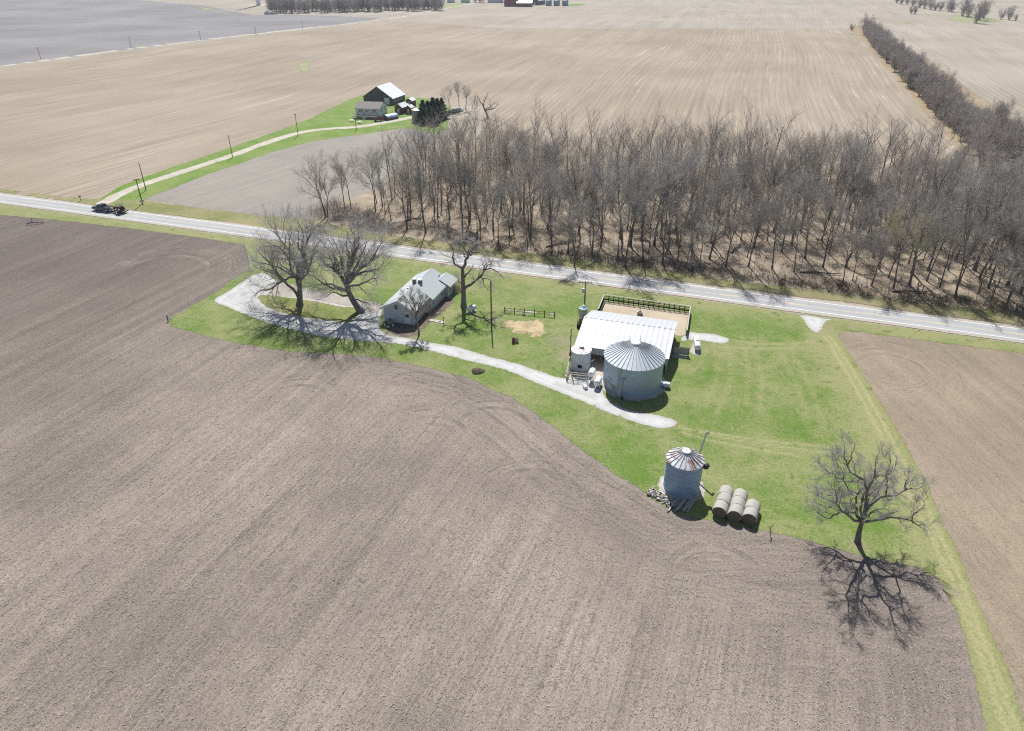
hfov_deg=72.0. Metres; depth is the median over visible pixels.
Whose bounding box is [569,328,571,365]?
service pole
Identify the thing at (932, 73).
hedgerow tree
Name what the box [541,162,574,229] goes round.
bare tree
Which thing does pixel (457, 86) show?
farmyard tree
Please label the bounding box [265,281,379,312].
driveway
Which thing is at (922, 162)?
bare tree
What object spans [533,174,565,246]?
bare tree
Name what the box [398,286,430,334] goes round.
yard tree
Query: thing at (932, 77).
hedgerow tree
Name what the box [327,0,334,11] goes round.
belt tree
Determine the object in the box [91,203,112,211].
pickup truck
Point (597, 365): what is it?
barn floor
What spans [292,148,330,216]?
bare tree
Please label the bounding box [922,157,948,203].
bare tree
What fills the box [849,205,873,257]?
bare tree
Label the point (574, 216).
bare tree
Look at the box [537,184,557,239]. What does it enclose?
bare tree
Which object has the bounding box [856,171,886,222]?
bare tree
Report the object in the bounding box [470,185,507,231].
bare tree
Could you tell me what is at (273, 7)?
belt tree
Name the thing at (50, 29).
field
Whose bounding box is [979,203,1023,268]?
bare tree
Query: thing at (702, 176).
bare tree
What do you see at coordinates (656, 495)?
rubble pile
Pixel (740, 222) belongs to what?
bare tree
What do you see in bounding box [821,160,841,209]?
bare tree
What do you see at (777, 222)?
bare tree
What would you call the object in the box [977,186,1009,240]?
bare tree
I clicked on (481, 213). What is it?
bare tree
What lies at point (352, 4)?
belt tree
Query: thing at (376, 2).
belt tree
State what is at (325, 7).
belt tree
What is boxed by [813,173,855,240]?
bare tree
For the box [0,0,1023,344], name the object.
ground
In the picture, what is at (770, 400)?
lawn
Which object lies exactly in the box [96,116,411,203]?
farm lane
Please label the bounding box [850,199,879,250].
bare tree
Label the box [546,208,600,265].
bare tree
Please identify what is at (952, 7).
field tree
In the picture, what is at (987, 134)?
hedgerow tree
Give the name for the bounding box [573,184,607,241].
bare tree
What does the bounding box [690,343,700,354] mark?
tank pad
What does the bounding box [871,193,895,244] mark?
bare tree
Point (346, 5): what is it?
belt tree
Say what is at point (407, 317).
door
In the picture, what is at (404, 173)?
bare tree
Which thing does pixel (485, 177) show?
bare tree
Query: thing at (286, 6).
belt tree
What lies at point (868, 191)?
bare tree
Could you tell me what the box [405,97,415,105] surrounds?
shed
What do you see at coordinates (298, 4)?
belt tree
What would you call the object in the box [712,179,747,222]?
bare tree
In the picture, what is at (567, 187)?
bare tree
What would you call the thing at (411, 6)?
belt tree
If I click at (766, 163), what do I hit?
bare tree
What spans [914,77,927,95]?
hedgerow tree
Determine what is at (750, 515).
hay bale
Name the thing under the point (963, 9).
field tree
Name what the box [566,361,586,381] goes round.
pipe gate
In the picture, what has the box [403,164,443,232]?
bare tree
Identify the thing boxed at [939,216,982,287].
bare tree
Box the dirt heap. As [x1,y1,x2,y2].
[471,368,484,374]
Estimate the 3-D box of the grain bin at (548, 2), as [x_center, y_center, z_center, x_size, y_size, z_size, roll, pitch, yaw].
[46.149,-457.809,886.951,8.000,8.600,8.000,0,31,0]
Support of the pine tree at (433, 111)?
on the farm lawn at (340, 115)
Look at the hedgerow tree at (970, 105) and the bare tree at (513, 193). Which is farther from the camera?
the hedgerow tree at (970, 105)
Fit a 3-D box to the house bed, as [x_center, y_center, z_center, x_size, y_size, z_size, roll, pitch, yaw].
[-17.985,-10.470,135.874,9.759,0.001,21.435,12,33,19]
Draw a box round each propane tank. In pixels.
[466,305,476,312]
[694,336,700,349]
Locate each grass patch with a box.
[297,61,309,72]
[442,3,467,7]
[947,14,1000,22]
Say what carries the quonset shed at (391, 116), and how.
on the farm lawn at (340, 115)
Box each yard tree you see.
[224,198,342,313]
[286,205,401,313]
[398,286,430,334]
[435,225,511,307]
[476,92,497,116]
[800,429,944,544]
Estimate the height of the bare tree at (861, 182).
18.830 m
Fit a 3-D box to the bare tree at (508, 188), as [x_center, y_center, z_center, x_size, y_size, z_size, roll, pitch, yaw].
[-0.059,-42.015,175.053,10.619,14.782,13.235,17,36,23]
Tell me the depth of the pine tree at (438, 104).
285.88 m
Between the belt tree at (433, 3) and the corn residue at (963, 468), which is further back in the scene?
the belt tree at (433, 3)
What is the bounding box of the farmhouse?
[378,268,457,324]
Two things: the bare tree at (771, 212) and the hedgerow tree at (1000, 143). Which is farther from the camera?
the hedgerow tree at (1000, 143)
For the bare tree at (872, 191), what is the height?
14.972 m
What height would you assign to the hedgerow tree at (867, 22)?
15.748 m
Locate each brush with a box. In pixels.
[306,194,406,234]
[430,232,1023,316]
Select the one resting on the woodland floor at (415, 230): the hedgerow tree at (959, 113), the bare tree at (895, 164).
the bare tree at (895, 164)
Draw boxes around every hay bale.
[712,500,728,517]
[715,492,731,506]
[717,485,733,496]
[727,503,743,521]
[730,496,745,508]
[732,488,747,500]
[742,506,758,524]
[745,498,760,511]
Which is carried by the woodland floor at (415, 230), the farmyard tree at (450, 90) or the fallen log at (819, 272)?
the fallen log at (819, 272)
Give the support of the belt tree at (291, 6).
on the ground at (982, 62)
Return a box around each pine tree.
[415,99,431,122]
[422,100,430,120]
[424,97,442,121]
[426,108,439,124]
[435,98,446,120]
[439,97,449,116]
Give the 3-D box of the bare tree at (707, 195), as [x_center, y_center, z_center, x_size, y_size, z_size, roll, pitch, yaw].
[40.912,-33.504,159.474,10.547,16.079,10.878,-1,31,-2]
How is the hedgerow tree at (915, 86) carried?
on the rough grass at (915, 95)
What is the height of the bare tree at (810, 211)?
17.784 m
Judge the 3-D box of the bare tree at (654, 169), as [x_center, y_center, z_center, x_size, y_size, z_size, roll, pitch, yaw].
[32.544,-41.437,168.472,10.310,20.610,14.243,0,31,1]
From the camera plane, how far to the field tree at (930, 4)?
826.28 m
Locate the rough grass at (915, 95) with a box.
[848,25,1023,157]
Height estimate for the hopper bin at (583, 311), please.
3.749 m
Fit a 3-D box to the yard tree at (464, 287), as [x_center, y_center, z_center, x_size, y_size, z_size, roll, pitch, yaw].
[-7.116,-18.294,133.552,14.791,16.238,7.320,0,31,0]
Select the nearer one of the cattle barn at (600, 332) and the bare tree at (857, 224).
the cattle barn at (600, 332)
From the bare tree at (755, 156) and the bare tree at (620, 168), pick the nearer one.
the bare tree at (620, 168)
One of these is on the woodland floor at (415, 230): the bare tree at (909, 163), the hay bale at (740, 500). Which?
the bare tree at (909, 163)
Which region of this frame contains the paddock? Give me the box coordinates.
[602,302,688,335]
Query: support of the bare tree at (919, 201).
on the woodland floor at (415, 230)
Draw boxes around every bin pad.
[600,373,666,400]
[657,476,705,503]
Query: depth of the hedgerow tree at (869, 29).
523.69 m
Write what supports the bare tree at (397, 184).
on the woodland floor at (415, 230)
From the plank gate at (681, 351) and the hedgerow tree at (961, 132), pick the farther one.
the hedgerow tree at (961, 132)
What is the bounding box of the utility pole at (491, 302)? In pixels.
[490,280,491,327]
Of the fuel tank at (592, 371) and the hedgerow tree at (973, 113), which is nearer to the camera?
the fuel tank at (592, 371)
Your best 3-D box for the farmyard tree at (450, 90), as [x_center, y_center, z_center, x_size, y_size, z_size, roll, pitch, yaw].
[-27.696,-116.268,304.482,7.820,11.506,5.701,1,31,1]
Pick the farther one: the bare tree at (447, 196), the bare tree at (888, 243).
the bare tree at (447, 196)
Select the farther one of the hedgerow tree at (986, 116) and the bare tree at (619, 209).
the hedgerow tree at (986, 116)
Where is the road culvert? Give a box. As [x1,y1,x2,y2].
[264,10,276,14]
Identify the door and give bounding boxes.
[384,98,389,104]
[404,313,409,323]
[607,377,610,385]
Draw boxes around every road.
[0,193,1023,342]
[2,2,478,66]
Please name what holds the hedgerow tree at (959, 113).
on the rough grass at (915, 95)
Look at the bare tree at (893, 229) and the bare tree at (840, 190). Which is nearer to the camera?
the bare tree at (893, 229)
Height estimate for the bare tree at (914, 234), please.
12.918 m
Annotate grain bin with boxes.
[545,0,551,5]
[554,0,559,5]
[562,0,567,5]
[601,338,669,399]
[661,447,709,499]
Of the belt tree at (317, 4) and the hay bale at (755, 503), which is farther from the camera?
the belt tree at (317, 4)
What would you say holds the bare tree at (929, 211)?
on the woodland floor at (415, 230)
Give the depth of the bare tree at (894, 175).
168.32 m
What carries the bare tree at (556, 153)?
on the woodland floor at (415, 230)
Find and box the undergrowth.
[366,140,1023,305]
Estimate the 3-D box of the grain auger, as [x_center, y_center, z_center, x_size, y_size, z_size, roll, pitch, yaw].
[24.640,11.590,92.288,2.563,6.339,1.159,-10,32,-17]
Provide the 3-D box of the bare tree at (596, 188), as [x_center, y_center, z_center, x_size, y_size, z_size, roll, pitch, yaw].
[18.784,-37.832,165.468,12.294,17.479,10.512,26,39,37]
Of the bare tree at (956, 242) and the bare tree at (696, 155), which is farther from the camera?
the bare tree at (696, 155)
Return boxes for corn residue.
[0,329,974,730]
[854,337,1022,647]
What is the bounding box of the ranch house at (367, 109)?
[352,101,387,119]
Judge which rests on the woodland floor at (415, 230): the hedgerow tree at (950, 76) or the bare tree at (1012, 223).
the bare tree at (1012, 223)
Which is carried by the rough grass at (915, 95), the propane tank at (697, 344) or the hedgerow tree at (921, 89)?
the hedgerow tree at (921, 89)
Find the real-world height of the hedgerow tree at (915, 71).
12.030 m
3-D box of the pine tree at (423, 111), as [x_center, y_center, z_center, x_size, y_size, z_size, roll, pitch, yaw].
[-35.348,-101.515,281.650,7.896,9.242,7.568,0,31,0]
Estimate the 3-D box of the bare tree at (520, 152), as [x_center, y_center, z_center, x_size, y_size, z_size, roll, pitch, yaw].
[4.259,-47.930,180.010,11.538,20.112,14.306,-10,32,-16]
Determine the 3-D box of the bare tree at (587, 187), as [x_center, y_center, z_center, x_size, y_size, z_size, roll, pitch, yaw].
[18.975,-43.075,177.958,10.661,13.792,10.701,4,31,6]
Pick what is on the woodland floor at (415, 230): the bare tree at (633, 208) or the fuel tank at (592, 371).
the bare tree at (633, 208)
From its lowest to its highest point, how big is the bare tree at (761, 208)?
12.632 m
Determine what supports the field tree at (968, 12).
on the grass patch at (965, 18)
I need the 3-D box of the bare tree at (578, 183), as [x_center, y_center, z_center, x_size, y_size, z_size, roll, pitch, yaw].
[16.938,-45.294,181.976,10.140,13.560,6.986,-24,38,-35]
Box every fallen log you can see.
[800,267,841,275]
[892,289,933,292]
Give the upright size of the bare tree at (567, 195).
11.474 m
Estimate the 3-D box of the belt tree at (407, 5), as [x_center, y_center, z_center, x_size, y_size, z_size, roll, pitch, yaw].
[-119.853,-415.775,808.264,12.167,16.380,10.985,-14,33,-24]
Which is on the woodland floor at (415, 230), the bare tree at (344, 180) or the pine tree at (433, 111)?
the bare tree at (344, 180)
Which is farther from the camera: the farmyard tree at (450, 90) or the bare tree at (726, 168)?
the farmyard tree at (450, 90)
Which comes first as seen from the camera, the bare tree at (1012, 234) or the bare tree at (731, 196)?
the bare tree at (1012, 234)
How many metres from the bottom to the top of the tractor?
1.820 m
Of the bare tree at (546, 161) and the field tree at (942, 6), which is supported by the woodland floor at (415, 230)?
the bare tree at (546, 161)
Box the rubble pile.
[642,486,676,507]
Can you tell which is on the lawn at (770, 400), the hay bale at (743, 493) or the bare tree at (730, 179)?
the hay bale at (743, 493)
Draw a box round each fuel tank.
[587,367,595,382]
[593,375,601,388]
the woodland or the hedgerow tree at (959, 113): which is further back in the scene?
the hedgerow tree at (959, 113)
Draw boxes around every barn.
[362,82,405,104]
[504,0,517,5]
[532,0,544,4]
[575,310,677,371]
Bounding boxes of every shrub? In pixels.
[425,306,442,317]
[452,278,460,293]
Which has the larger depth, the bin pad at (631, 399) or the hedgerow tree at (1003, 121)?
the hedgerow tree at (1003, 121)
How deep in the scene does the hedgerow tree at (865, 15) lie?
582.35 m
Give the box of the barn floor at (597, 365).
[565,354,667,377]
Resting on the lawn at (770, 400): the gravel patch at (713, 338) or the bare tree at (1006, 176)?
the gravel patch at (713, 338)
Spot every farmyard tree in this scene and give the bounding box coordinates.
[440,85,455,100]
[451,79,463,107]
[460,83,473,109]
[471,96,478,116]
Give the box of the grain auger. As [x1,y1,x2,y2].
[699,431,709,452]
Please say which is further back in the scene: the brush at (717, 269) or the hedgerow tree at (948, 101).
the hedgerow tree at (948, 101)
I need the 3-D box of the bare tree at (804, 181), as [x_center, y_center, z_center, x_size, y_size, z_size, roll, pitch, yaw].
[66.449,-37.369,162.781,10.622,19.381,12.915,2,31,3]
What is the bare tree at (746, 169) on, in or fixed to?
on the woodland floor at (415, 230)
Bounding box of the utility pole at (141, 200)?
[134,179,143,203]
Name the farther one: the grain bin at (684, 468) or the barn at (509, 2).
the barn at (509, 2)
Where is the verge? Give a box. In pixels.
[0,189,1023,325]
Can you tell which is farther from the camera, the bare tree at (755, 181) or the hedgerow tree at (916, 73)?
the hedgerow tree at (916, 73)
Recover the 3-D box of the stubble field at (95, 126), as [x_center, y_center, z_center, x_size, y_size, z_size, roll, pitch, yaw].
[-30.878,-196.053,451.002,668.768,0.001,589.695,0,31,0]
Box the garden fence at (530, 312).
[504,307,554,316]
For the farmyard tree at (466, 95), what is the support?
on the ground at (982, 62)
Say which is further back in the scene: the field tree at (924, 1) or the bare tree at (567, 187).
the field tree at (924, 1)
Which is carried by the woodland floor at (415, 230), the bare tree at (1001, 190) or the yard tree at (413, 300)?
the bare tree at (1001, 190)
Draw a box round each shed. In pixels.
[383,113,398,120]
[394,101,407,113]
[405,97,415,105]
[405,104,413,113]
[516,0,532,6]
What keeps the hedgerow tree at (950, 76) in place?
on the rough grass at (915, 95)
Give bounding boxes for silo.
[411,108,420,122]
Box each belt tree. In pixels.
[265,0,275,10]
[268,0,276,11]
[276,0,284,12]
[281,0,289,12]
[286,0,293,12]
[294,0,301,11]
[298,0,306,12]
[303,0,309,12]
[314,0,324,12]
[319,0,327,11]
[322,0,331,11]
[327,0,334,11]
[332,0,341,11]
[338,0,344,11]
[340,0,349,11]
[349,0,357,11]
[352,0,361,11]
[364,0,372,10]
[372,0,380,11]
[375,0,382,11]
[384,0,393,8]
[386,0,397,10]
[395,0,401,9]
[405,0,409,10]
[407,0,415,10]
[414,0,421,9]
[430,0,438,9]
[437,0,444,7]
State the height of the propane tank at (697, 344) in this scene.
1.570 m
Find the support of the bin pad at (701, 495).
on the lawn at (770, 400)
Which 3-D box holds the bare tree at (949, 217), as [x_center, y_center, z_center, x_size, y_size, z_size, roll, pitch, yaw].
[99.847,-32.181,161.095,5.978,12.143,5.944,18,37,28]
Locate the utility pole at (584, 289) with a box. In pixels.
[579,281,590,304]
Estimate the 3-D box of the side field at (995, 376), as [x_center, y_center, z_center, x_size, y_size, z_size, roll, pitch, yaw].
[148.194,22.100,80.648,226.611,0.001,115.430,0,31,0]
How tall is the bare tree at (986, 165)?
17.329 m
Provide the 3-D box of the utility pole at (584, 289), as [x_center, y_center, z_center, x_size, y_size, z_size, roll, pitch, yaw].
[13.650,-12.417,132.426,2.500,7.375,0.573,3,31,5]
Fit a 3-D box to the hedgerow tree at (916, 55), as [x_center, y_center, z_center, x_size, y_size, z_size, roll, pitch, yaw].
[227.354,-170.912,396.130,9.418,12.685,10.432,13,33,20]
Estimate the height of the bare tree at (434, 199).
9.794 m
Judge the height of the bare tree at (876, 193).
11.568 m
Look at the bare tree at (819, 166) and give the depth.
168.60 m
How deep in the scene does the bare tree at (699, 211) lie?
157.00 m
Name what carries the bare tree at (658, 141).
on the woodland floor at (415, 230)
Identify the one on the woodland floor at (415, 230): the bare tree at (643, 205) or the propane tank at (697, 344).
the bare tree at (643, 205)
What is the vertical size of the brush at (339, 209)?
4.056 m
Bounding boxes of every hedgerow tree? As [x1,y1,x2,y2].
[857,16,873,31]
[861,11,878,27]
[864,20,875,36]
[867,25,881,42]
[870,27,886,48]
[872,31,885,49]
[874,32,893,47]
[875,31,891,51]
[876,38,888,56]
[884,45,895,62]
[889,44,907,64]
[889,52,907,71]
[890,37,906,47]
[895,51,915,80]
[899,43,911,53]
[903,65,919,87]
[904,63,923,87]
[906,66,929,86]
[909,52,926,64]
[910,52,923,62]
[911,75,923,90]
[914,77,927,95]
[918,75,932,92]
[918,82,931,97]
[919,59,940,80]
[922,88,932,106]
[924,71,944,88]
[924,73,953,89]
[927,62,951,85]
[928,77,959,115]
[933,81,966,118]
[934,81,963,116]
[935,75,955,94]
[936,88,966,123]
[939,69,956,80]
[944,81,969,105]
[946,91,977,126]
[947,104,972,130]
[951,96,977,123]
[954,115,968,130]
[956,122,966,140]
[959,115,984,138]
[959,123,984,143]
[961,103,982,126]
[963,112,993,128]
[964,102,996,123]
[965,114,1004,153]
[971,116,1007,153]
[975,110,998,127]
[981,140,996,157]
[987,97,1016,123]
[988,103,1023,135]
[991,100,1016,127]
[994,132,1011,153]
[1000,128,1023,159]
[1001,120,1023,148]
[1003,111,1021,132]
[1004,126,1022,154]
[1012,112,1023,156]
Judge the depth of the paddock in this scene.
135.40 m
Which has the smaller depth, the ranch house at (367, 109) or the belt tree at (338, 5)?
the ranch house at (367, 109)
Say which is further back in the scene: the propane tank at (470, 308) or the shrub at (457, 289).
the shrub at (457, 289)
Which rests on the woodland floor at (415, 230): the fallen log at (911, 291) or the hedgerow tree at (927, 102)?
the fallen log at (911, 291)
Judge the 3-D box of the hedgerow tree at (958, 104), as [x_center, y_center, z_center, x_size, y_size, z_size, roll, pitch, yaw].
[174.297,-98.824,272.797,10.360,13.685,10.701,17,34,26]
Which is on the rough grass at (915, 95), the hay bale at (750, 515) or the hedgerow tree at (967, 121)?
the hedgerow tree at (967, 121)
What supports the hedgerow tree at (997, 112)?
on the rough grass at (915, 95)
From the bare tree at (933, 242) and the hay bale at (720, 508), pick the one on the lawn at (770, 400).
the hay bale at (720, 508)
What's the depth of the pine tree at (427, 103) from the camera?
282.82 m
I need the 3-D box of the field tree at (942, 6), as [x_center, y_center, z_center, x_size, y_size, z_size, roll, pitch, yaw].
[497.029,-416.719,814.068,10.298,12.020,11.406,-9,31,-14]
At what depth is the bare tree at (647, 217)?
158.63 m
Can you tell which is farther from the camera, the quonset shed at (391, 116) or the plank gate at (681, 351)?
the quonset shed at (391, 116)
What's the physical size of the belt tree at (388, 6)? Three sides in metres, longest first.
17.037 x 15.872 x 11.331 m
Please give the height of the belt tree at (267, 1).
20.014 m
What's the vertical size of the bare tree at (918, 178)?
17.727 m
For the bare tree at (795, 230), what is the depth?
149.36 m
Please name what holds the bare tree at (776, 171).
on the woodland floor at (415, 230)
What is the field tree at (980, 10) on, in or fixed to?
on the grass patch at (965, 18)
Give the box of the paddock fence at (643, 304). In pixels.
[598,294,690,336]
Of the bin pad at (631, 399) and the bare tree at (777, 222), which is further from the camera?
the bare tree at (777, 222)
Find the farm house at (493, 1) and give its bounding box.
[488,0,499,2]
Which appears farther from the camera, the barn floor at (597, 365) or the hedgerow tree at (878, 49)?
the hedgerow tree at (878, 49)
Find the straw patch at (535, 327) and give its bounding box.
[502,318,551,337]
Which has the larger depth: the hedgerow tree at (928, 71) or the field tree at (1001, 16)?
the field tree at (1001, 16)
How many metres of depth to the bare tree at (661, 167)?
162.58 m
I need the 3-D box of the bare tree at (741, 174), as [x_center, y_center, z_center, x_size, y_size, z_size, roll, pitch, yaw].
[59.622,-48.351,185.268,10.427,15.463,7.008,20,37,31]
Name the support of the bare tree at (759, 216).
on the woodland floor at (415, 230)
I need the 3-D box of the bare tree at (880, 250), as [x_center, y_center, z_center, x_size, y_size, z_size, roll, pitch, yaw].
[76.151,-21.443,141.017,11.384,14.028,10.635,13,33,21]
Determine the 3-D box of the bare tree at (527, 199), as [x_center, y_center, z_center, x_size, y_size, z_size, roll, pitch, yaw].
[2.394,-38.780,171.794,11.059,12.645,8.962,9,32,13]
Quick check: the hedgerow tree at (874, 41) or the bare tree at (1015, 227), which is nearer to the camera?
the bare tree at (1015, 227)
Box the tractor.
[110,203,124,211]
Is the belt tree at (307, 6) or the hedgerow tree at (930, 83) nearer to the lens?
the hedgerow tree at (930, 83)
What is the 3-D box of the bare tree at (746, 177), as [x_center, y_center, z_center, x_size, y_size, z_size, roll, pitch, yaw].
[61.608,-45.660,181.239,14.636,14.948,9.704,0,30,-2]
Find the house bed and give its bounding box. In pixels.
[385,297,453,337]
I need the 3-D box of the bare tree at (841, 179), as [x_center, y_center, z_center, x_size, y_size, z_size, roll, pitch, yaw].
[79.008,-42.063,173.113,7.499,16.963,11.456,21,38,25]
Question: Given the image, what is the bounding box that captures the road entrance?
[800,315,830,332]
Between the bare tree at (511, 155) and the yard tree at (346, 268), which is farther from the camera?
the bare tree at (511, 155)
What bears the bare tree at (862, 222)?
on the woodland floor at (415, 230)
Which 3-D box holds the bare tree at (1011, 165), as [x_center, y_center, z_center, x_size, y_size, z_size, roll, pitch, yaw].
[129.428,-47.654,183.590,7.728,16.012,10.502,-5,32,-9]
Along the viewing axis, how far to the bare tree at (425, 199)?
176.76 m
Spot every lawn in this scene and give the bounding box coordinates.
[0,204,1023,730]
[101,95,450,220]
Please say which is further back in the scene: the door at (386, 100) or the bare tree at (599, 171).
the door at (386, 100)
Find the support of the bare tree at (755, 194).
on the woodland floor at (415, 230)
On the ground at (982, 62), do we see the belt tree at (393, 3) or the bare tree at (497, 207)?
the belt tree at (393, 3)
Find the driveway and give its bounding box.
[214,273,676,427]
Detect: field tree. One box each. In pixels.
[916,0,923,6]
[922,0,927,8]
[927,0,935,8]
[932,2,940,9]
[939,0,945,10]
[945,0,955,11]
[948,2,959,11]
[958,0,973,15]
[963,2,975,16]
[972,2,990,22]
[976,0,991,19]
[981,0,995,17]
[998,8,1006,18]
[1004,3,1019,19]
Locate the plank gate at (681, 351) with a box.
[672,345,689,358]
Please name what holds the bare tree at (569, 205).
on the woodland floor at (415, 230)
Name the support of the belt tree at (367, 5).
on the ground at (982, 62)
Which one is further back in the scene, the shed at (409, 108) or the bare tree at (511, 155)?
the shed at (409, 108)
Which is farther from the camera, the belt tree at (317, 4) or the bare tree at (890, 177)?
the belt tree at (317, 4)
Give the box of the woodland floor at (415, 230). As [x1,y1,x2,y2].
[309,137,1023,311]
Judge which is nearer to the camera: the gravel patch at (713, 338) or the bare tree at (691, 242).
the gravel patch at (713, 338)
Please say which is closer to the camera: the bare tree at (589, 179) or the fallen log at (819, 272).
the fallen log at (819, 272)
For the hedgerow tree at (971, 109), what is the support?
on the rough grass at (915, 95)
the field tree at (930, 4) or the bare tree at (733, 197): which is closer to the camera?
the bare tree at (733, 197)
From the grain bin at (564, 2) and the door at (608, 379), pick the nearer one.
the door at (608, 379)
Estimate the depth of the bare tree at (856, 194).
171.29 m
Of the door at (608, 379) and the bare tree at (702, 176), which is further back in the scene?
the bare tree at (702, 176)
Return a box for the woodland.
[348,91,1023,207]
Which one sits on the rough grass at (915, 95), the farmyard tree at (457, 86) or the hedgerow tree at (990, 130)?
the hedgerow tree at (990, 130)
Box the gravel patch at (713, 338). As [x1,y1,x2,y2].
[681,332,729,342]
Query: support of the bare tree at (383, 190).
on the woodland floor at (415, 230)
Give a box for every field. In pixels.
[0,0,378,65]
[0,20,953,198]
[0,215,986,730]
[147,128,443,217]
[838,331,1023,720]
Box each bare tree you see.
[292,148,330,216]
[316,174,342,212]
[327,149,361,207]
[327,164,349,208]
[346,146,387,209]
[371,170,397,219]
[374,179,392,213]
[383,165,419,228]
[386,156,419,212]
[393,164,416,217]
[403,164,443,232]
[409,133,452,211]
[411,173,431,217]
[422,140,456,216]
[426,155,465,219]
[426,190,440,223]
[429,145,484,221]
[430,196,455,225]
[442,148,479,226]
[446,164,476,216]
[451,172,489,227]
[456,190,481,233]
[468,194,490,237]
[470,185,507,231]
[471,179,494,219]
[475,173,492,211]
[477,130,532,209]
[481,186,515,242]
[488,166,526,237]
[492,125,534,210]
[494,167,535,227]
[501,176,526,216]
[504,137,551,214]
[505,182,540,229]
[507,153,560,237]
[512,198,541,247]
[515,139,546,220]
[525,144,568,214]
[527,133,571,213]
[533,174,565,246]
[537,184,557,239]
[537,198,591,252]
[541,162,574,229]
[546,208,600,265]
[552,147,602,234]
[558,175,594,218]
[561,193,584,242]
[562,185,579,209]
[565,170,591,195]
[567,170,619,238]
[569,174,599,221]
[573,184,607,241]
[574,195,608,253]
[576,142,645,238]
[581,162,602,216]
[584,147,626,227]
[589,176,624,246]
[604,201,635,255]
[605,136,650,212]
[612,166,675,261]
[613,172,661,266]
[615,149,684,246]
[622,161,648,229]
[623,177,660,240]
[625,149,669,229]
[627,142,692,239]
[637,206,668,252]
[643,134,699,218]
[648,169,675,228]
[648,191,683,263]
[650,150,700,229]
[652,144,709,245]
[652,179,692,249]
[656,209,703,258]
[660,171,689,234]
[671,142,704,214]
[672,204,689,241]
[674,177,717,246]
[680,228,705,264]
[681,160,719,224]
[687,173,701,215]
[689,172,725,238]
[689,201,707,253]
[692,181,748,248]
[693,165,747,242]
[693,184,719,228]
[693,211,720,267]
[698,161,743,221]
[701,136,740,207]
[701,195,744,258]
[707,199,754,266]
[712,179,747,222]
[716,154,765,228]
[717,154,745,233]
[731,156,758,209]
[732,159,767,213]
[733,191,754,239]
[735,145,771,205]
[737,184,785,266]
[740,206,767,256]
[743,181,794,227]
[747,172,769,221]
[748,198,787,247]
[753,142,790,216]
[753,144,793,195]
[759,196,781,239]
[760,143,822,228]
[764,185,801,268]
[767,172,808,232]
[772,181,820,251]
[772,184,793,224]
[773,149,799,190]
[777,181,838,258]
[778,166,823,244]
[781,165,815,208]
[785,205,818,271]
[794,162,825,233]
[800,144,847,226]
[806,196,851,267]
[807,166,831,221]
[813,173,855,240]
[814,184,855,254]
[815,154,884,235]
[816,174,844,234]
[817,139,873,218]
[818,164,855,225]
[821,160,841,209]
[830,134,892,224]
[831,220,872,281]
[837,182,873,228]
[842,192,901,266]
[848,180,895,238]
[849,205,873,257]
[849,229,871,280]
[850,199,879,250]
[853,180,918,257]
[855,172,899,232]
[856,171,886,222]
[857,187,900,233]
[866,178,887,223]
[867,222,921,285]
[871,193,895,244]
[874,175,904,220]
[876,228,909,269]
[877,163,908,215]
[878,167,932,232]
[879,203,934,288]
[881,192,915,252]
[885,155,910,210]
[885,225,919,277]
[887,196,952,285]
[888,159,938,219]
[892,181,967,273]
[893,149,929,214]
[894,205,910,241]
[895,210,932,263]
[897,183,926,250]
[899,181,937,233]
[903,141,943,220]
[912,197,948,233]
[914,183,954,241]
[918,150,979,208]
[919,175,952,213]
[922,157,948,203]
[922,216,968,280]
[924,203,981,270]
[927,161,967,217]
[933,159,964,193]
[936,163,965,210]
[936,169,993,259]
[937,159,1002,223]
[937,202,961,249]
[938,178,991,234]
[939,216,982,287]
[946,213,972,270]
[947,204,1012,298]
[953,200,1004,258]
[957,165,989,210]
[958,161,990,216]
[959,149,1013,242]
[959,152,999,196]
[959,161,1023,270]
[960,213,1005,282]
[968,165,1023,246]
[975,234,1018,293]
[976,205,1023,278]
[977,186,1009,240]
[979,148,1023,215]
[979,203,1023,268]
[980,190,1023,288]
[982,187,1023,252]
[988,174,1023,220]
[989,243,1023,297]
[994,196,1023,260]
[994,200,1023,261]
[994,215,1023,298]
[995,158,1023,212]
[996,154,1019,208]
[996,166,1018,217]
[996,250,1023,306]
[999,209,1023,245]
[1005,194,1023,285]
[1006,225,1023,294]
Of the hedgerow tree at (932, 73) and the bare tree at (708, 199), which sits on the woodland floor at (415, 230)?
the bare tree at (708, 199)
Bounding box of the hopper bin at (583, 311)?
[577,305,587,320]
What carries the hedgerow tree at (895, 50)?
on the rough grass at (915, 95)
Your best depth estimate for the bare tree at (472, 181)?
172.88 m
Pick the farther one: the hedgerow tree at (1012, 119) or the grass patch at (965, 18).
the grass patch at (965, 18)
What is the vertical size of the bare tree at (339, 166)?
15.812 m
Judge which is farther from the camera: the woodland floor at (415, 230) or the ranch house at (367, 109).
the ranch house at (367, 109)
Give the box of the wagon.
[373,117,383,121]
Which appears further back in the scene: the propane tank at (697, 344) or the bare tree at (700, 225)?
the bare tree at (700, 225)
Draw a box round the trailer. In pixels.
[111,209,128,213]
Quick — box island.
[257,295,358,321]
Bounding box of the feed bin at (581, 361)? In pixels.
[571,344,593,371]
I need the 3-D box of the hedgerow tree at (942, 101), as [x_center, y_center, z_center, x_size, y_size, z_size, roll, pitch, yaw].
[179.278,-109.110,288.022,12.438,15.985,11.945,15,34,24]

